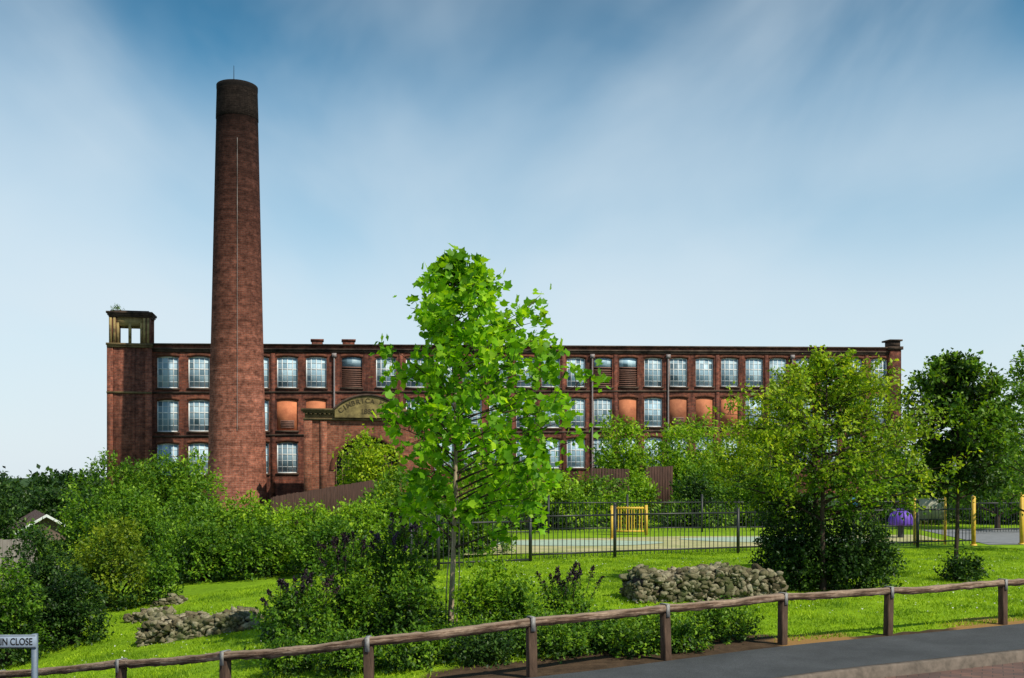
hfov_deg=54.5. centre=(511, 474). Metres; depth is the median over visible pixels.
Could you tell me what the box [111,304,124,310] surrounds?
plant
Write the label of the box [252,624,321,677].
shrub
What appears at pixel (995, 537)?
path
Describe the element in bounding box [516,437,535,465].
window
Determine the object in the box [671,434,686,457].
window
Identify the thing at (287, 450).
window
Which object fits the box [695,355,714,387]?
window
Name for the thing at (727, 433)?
window
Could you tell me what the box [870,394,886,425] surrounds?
window
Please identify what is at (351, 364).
louvred window
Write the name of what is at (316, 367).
window
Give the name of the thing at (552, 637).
shrub
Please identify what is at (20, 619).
shrub
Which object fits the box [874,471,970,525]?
shrub
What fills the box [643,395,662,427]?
window
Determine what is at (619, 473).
board fence
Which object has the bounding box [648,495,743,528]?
shrub
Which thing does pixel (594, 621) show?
shrub
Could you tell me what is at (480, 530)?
shrub
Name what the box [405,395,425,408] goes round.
window
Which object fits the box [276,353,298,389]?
window
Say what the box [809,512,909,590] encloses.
shrub
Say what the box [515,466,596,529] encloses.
shrub
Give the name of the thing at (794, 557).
shrub
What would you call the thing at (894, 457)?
shrub
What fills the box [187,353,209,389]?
window
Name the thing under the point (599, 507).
shrub
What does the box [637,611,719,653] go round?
shrub
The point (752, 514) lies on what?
shrub
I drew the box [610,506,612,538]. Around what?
marker post
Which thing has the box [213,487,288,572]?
shrub
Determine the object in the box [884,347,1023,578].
tree
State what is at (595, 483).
shrub
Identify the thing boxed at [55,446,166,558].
shrub
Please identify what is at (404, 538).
shrub
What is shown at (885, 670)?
kerb
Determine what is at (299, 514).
shrub
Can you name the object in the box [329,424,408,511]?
shrub
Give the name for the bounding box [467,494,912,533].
railing
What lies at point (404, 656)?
shrub
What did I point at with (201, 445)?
window
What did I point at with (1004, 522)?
shrub
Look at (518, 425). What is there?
window
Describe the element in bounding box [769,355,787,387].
window
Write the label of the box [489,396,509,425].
window
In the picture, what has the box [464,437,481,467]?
window
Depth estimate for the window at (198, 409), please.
96.36 m
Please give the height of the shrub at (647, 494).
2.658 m
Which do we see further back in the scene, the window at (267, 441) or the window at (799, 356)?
the window at (799, 356)
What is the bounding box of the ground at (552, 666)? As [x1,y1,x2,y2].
[0,477,1023,677]
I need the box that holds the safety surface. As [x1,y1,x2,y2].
[498,537,865,545]
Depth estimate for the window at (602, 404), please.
103.76 m
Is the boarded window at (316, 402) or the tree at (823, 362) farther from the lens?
the boarded window at (316, 402)
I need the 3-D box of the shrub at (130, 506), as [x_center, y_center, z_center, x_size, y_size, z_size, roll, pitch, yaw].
[-11.609,1.789,29.812,3.311,3.252,2.745,0,0,-44]
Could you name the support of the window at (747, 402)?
in the mill
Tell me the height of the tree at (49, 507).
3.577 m
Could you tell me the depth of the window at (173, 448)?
95.82 m
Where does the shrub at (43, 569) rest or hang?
on the ground at (552, 666)
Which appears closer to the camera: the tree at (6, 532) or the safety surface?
the safety surface
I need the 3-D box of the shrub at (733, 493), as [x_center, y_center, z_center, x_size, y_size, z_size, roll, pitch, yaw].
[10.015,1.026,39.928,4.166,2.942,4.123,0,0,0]
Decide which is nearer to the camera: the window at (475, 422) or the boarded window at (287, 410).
the boarded window at (287, 410)
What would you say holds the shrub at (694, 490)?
on the ground at (552, 666)
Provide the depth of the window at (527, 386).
102.25 m
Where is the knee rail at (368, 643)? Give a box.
[0,578,1023,677]
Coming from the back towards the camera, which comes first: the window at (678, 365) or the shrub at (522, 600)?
the window at (678, 365)
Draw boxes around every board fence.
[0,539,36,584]
[270,480,376,530]
[590,468,628,498]
[645,466,672,517]
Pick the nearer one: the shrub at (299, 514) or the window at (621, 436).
the shrub at (299, 514)
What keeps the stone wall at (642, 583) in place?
on the ground at (552, 666)
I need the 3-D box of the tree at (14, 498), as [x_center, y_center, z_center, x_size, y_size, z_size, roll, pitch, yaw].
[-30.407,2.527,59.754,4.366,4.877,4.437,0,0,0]
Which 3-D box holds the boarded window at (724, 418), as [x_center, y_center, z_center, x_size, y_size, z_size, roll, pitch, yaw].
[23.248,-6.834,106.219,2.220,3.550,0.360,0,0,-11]
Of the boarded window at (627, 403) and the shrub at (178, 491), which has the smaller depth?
the shrub at (178, 491)
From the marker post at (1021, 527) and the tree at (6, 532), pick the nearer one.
the marker post at (1021, 527)
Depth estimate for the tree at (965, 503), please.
35.72 m
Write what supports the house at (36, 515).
on the ground at (552, 666)
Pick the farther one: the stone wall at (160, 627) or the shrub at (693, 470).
the shrub at (693, 470)
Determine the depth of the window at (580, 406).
103.33 m
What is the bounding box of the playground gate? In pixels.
[617,505,647,534]
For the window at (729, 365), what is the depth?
106.35 m
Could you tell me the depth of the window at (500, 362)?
101.82 m
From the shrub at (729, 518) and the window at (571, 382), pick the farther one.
the window at (571, 382)
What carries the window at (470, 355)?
in the mill
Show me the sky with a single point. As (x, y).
(792, 173)
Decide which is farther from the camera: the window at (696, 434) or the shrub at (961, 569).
the window at (696, 434)
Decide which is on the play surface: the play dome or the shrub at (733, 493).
the play dome
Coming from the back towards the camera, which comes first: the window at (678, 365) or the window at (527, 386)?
the window at (678, 365)
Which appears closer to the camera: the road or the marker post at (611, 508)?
the road
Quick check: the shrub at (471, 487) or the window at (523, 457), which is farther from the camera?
the window at (523, 457)
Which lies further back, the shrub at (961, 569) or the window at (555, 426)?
the window at (555, 426)
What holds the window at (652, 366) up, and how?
in the mill
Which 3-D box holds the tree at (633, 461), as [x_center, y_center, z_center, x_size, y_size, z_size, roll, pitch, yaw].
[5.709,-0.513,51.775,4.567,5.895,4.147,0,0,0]
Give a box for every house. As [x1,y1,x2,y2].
[3,510,65,540]
[301,394,430,492]
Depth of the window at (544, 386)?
102.67 m
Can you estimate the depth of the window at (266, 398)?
97.57 m
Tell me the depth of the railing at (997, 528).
33.84 m
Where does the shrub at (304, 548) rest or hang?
on the ground at (552, 666)
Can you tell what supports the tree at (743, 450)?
on the ground at (552, 666)
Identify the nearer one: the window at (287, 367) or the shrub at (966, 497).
the shrub at (966, 497)
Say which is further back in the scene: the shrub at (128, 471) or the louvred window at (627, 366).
the louvred window at (627, 366)
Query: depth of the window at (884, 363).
109.60 m
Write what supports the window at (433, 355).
in the mill
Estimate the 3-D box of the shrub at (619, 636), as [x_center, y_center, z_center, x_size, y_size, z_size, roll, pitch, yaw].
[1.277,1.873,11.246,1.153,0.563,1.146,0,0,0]
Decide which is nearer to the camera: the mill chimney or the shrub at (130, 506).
the shrub at (130, 506)
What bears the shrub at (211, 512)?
on the ground at (552, 666)
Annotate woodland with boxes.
[0,464,956,507]
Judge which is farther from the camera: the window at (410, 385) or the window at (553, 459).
the window at (553, 459)
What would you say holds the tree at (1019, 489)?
on the ground at (552, 666)
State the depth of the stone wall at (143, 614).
19.36 m
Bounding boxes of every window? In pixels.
[155,353,179,389]
[155,396,179,433]
[156,440,179,476]
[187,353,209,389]
[187,396,208,432]
[187,440,207,475]
[264,354,269,389]
[265,397,269,432]
[266,440,269,474]
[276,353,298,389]
[276,396,298,431]
[276,439,298,474]
[305,353,327,388]
[305,396,327,407]
[341,353,362,388]
[375,354,396,388]
[405,354,426,388]
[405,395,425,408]
[433,355,451,384]
[433,437,453,471]
[461,354,480,388]
[463,398,482,429]
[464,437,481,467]
[489,354,507,388]
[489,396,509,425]
[515,399,535,429]
[516,354,534,388]
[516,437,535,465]
[540,357,561,388]
[540,395,561,428]
[544,435,561,469]
[566,354,586,388]
[566,395,586,428]
[566,435,586,468]
[593,354,613,388]
[593,395,612,428]
[593,435,612,467]
[618,354,638,388]
[618,395,637,428]
[619,436,637,463]
[643,355,663,388]
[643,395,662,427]
[643,434,662,466]
[669,355,688,387]
[669,394,688,426]
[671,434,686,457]
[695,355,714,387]
[695,394,714,427]
[696,434,714,458]
[720,355,739,387]
[720,394,739,427]
[721,433,738,457]
[745,355,764,387]
[745,394,761,424]
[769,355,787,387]
[795,355,809,387]
[821,433,838,463]
[846,355,862,371]
[870,355,887,385]
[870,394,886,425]
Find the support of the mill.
on the ground at (552, 666)
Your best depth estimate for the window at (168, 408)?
95.84 m
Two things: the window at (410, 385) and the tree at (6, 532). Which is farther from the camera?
the window at (410, 385)
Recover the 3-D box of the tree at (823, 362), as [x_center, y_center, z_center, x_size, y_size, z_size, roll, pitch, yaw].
[5.482,-0.080,16.945,4.382,4.264,4.643,0,0,0]
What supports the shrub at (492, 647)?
on the ground at (552, 666)
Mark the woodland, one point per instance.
(36, 477)
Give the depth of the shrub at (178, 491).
37.54 m
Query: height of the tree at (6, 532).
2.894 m
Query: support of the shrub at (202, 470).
on the ground at (552, 666)
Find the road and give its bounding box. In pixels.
[886,662,1023,677]
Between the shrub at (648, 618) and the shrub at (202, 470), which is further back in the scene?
the shrub at (202, 470)
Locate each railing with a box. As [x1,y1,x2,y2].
[409,499,971,574]
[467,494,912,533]
[971,495,1018,531]
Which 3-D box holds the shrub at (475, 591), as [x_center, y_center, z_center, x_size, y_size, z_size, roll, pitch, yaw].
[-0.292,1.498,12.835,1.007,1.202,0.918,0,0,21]
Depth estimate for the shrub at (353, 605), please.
13.20 m
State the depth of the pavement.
10.91 m
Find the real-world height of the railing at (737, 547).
1.605 m
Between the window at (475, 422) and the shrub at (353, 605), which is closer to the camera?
the shrub at (353, 605)
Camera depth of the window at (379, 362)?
99.61 m
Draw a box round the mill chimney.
[207,79,266,510]
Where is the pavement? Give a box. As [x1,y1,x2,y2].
[530,623,1023,677]
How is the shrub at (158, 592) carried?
on the ground at (552, 666)
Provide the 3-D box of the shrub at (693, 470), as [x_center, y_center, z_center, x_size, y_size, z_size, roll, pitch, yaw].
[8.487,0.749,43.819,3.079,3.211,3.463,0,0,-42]
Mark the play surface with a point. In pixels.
(675, 544)
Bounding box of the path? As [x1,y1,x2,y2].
[925,529,1018,544]
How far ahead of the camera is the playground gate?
33.01 m
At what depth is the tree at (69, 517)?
37.62 m
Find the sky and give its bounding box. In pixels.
[0,0,1023,477]
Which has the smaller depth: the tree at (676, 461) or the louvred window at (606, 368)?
the tree at (676, 461)
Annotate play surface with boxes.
[464,535,939,554]
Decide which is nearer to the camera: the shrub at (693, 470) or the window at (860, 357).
the shrub at (693, 470)
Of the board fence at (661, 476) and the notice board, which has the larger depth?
the board fence at (661, 476)
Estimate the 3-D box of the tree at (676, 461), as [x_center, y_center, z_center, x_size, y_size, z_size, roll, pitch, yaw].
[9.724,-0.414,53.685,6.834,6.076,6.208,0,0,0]
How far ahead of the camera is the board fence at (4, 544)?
28.09 m
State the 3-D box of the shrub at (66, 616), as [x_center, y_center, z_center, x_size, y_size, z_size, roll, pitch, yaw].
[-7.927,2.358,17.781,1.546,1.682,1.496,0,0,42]
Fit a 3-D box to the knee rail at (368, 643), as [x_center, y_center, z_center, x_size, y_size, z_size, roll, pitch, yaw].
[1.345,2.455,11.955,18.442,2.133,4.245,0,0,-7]
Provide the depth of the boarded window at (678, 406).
105.24 m
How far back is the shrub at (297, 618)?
12.44 m
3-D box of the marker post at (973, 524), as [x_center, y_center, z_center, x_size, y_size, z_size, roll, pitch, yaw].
[13.079,1.345,28.200,0.140,1.510,0.140,0,0,0]
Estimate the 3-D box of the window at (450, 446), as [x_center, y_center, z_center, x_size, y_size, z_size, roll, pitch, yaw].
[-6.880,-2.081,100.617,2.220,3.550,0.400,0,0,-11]
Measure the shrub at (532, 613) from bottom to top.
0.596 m
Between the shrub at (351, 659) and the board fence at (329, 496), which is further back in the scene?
the board fence at (329, 496)
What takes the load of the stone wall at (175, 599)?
on the ground at (552, 666)
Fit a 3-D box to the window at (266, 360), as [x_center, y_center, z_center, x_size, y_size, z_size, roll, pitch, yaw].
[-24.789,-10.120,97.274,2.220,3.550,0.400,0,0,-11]
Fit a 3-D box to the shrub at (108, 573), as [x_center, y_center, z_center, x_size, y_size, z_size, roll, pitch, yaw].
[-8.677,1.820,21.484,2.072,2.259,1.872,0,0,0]
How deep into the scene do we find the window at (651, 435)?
104.75 m
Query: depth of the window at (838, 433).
108.59 m
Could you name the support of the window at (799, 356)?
in the mill
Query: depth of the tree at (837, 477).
16.99 m
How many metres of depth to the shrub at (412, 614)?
12.86 m
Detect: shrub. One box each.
[0,521,86,644]
[0,556,56,668]
[28,559,116,651]
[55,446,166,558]
[63,481,181,577]
[64,512,157,610]
[124,447,217,554]
[135,552,184,602]
[140,494,253,582]
[153,512,238,584]
[160,446,227,522]
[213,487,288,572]
[213,515,306,581]
[243,569,343,662]
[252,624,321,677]
[259,498,336,570]
[284,508,372,579]
[293,531,386,642]
[304,622,390,677]
[312,493,401,567]
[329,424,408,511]
[348,512,447,631]
[350,466,451,542]
[372,565,453,635]
[374,618,461,674]
[403,495,517,558]
[441,611,520,655]
[444,455,534,524]
[446,630,523,668]
[450,545,522,624]
[482,566,549,633]
[504,605,583,649]
[511,614,599,663]
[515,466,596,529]
[515,489,596,529]
[535,561,606,623]
[560,470,643,523]
[562,604,635,647]
[574,616,675,658]
[584,488,652,527]
[615,467,663,518]
[625,600,710,646]
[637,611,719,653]
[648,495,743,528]
[664,456,731,517]
[669,471,723,526]
[681,594,769,644]
[715,465,804,525]
[733,500,826,526]
[746,485,841,592]
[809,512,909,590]
[857,443,919,520]
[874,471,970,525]
[915,451,1023,519]
[933,544,993,581]
[950,472,1023,524]
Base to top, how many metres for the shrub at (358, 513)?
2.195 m
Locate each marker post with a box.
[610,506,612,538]
[970,496,976,545]
[1018,492,1023,544]
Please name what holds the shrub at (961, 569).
on the ground at (552, 666)
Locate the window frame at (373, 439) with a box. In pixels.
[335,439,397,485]
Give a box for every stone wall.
[123,606,175,623]
[135,606,263,646]
[150,593,187,606]
[618,562,794,603]
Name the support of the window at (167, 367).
in the mill
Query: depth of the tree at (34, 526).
34.00 m
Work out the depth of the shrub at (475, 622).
11.43 m
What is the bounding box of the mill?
[106,310,902,505]
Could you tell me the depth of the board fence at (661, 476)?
46.29 m
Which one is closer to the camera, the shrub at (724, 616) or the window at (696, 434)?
the shrub at (724, 616)
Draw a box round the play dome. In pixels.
[888,511,912,537]
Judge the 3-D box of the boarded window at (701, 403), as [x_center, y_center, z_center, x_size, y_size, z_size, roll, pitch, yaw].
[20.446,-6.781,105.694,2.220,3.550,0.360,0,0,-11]
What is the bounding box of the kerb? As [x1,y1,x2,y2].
[775,649,1023,677]
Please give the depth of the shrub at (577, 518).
36.52 m
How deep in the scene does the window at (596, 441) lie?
103.71 m
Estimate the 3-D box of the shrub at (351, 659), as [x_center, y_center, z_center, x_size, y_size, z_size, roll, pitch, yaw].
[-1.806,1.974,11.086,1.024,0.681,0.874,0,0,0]
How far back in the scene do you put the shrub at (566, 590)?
13.32 m
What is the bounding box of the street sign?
[0,633,37,677]
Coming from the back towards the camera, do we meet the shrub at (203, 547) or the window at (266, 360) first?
the window at (266, 360)
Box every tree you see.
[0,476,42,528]
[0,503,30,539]
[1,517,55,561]
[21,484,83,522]
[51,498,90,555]
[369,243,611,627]
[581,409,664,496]
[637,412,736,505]
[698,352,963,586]
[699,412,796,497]
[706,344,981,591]
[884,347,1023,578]
[933,398,1023,527]
[977,345,1023,518]
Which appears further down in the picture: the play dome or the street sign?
the street sign
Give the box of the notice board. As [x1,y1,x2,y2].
[913,496,945,544]
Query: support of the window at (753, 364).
in the mill
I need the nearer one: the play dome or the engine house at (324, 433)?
the play dome
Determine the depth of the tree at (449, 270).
13.12 m
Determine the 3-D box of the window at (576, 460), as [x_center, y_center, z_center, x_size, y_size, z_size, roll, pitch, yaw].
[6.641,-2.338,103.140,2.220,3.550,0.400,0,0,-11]
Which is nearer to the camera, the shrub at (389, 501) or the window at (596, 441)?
the shrub at (389, 501)
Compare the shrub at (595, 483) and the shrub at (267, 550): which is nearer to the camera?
the shrub at (267, 550)

